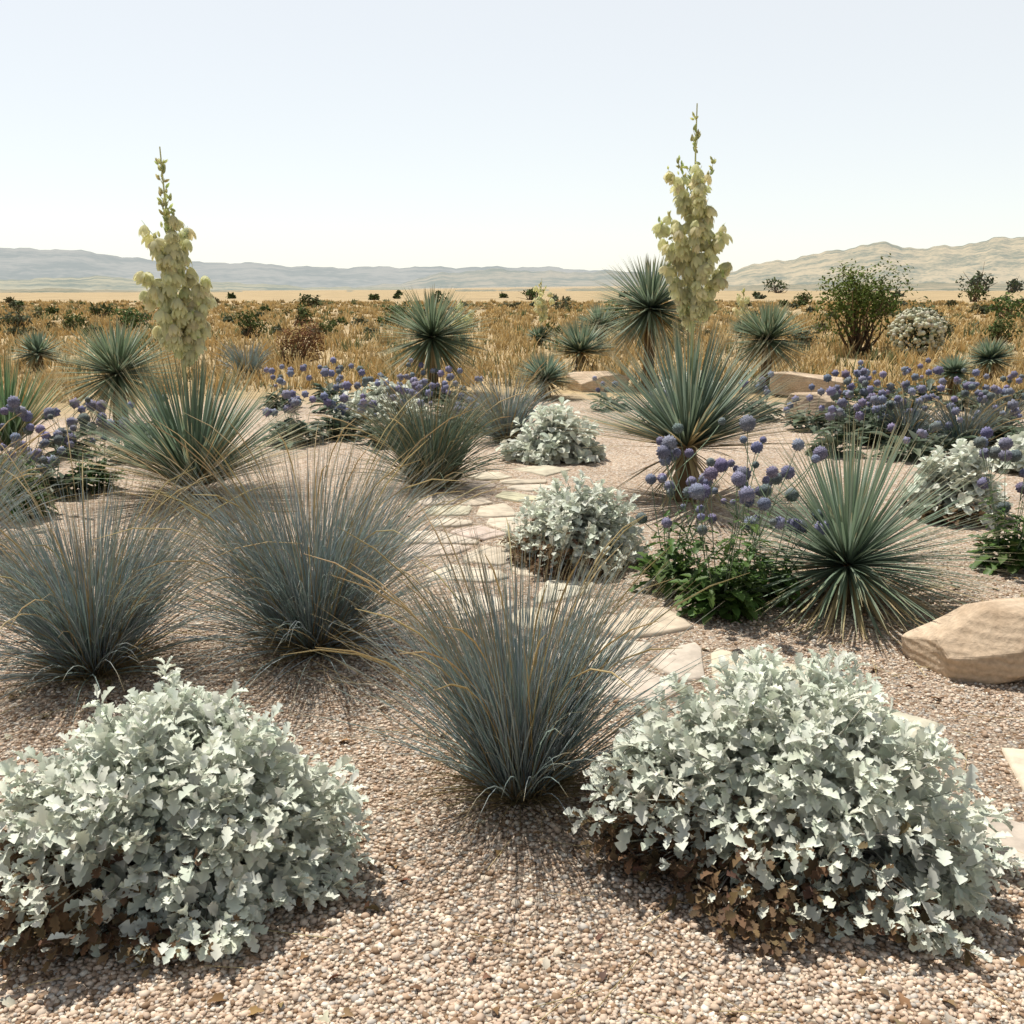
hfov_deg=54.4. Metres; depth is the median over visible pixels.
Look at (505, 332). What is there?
dry grass tufts
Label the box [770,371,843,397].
back boulder
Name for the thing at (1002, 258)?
brown hills
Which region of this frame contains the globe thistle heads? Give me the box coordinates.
[0,357,1023,535]
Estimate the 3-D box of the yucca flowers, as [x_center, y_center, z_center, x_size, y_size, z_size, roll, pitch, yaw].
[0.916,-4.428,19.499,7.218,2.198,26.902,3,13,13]
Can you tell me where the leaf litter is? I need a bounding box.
[0,479,1023,1023]
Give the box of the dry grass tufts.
[0,299,1023,404]
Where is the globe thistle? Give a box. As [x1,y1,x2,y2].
[0,364,1023,624]
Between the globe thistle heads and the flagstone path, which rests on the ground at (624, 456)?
the flagstone path
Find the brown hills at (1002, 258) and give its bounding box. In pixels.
[701,237,1023,286]
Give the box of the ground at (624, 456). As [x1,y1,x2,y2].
[0,286,1023,1023]
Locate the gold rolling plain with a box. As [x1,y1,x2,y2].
[0,282,1023,292]
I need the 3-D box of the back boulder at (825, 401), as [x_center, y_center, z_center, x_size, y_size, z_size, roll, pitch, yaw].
[3.644,-1.256,11.903,0.851,0.366,0.583,-7,14,-28]
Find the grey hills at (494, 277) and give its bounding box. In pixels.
[356,268,681,288]
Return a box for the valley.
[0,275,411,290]
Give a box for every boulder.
[566,371,629,391]
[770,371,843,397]
[784,392,851,419]
[901,597,1023,684]
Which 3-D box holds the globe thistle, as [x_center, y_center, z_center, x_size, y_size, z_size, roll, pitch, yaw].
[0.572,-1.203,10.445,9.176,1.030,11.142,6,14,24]
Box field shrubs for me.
[0,253,1023,358]
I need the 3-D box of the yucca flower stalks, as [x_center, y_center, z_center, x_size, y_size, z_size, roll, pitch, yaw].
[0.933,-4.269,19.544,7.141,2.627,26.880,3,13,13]
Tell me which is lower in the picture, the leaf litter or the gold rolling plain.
the leaf litter
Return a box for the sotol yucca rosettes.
[0,254,1022,648]
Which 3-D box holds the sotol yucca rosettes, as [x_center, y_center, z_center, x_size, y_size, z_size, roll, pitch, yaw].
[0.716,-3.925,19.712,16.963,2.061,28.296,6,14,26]
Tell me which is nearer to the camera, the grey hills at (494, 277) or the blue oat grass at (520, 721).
the blue oat grass at (520, 721)
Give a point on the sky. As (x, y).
(347, 134)
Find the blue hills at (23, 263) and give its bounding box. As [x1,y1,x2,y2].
[0,248,680,287]
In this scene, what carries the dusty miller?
on the ground at (624, 456)
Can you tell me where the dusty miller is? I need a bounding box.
[0,370,1023,972]
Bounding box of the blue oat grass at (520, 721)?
[0,333,1023,845]
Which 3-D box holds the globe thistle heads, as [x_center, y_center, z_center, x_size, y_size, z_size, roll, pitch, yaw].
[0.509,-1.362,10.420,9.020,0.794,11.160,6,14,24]
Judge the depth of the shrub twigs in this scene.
22.86 m
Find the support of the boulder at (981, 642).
on the ground at (624, 456)
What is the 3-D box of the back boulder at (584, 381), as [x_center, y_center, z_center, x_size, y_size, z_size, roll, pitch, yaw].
[1.324,-1.977,15.190,0.915,0.327,0.607,-1,13,-5]
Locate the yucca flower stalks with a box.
[141,103,747,415]
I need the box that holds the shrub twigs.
[2,262,1022,367]
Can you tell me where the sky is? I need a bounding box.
[0,0,1023,271]
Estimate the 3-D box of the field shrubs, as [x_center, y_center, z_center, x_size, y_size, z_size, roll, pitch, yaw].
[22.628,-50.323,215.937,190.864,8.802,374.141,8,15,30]
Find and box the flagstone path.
[400,465,1023,869]
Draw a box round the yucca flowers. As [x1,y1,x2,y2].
[133,112,749,366]
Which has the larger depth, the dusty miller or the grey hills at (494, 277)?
the grey hills at (494, 277)

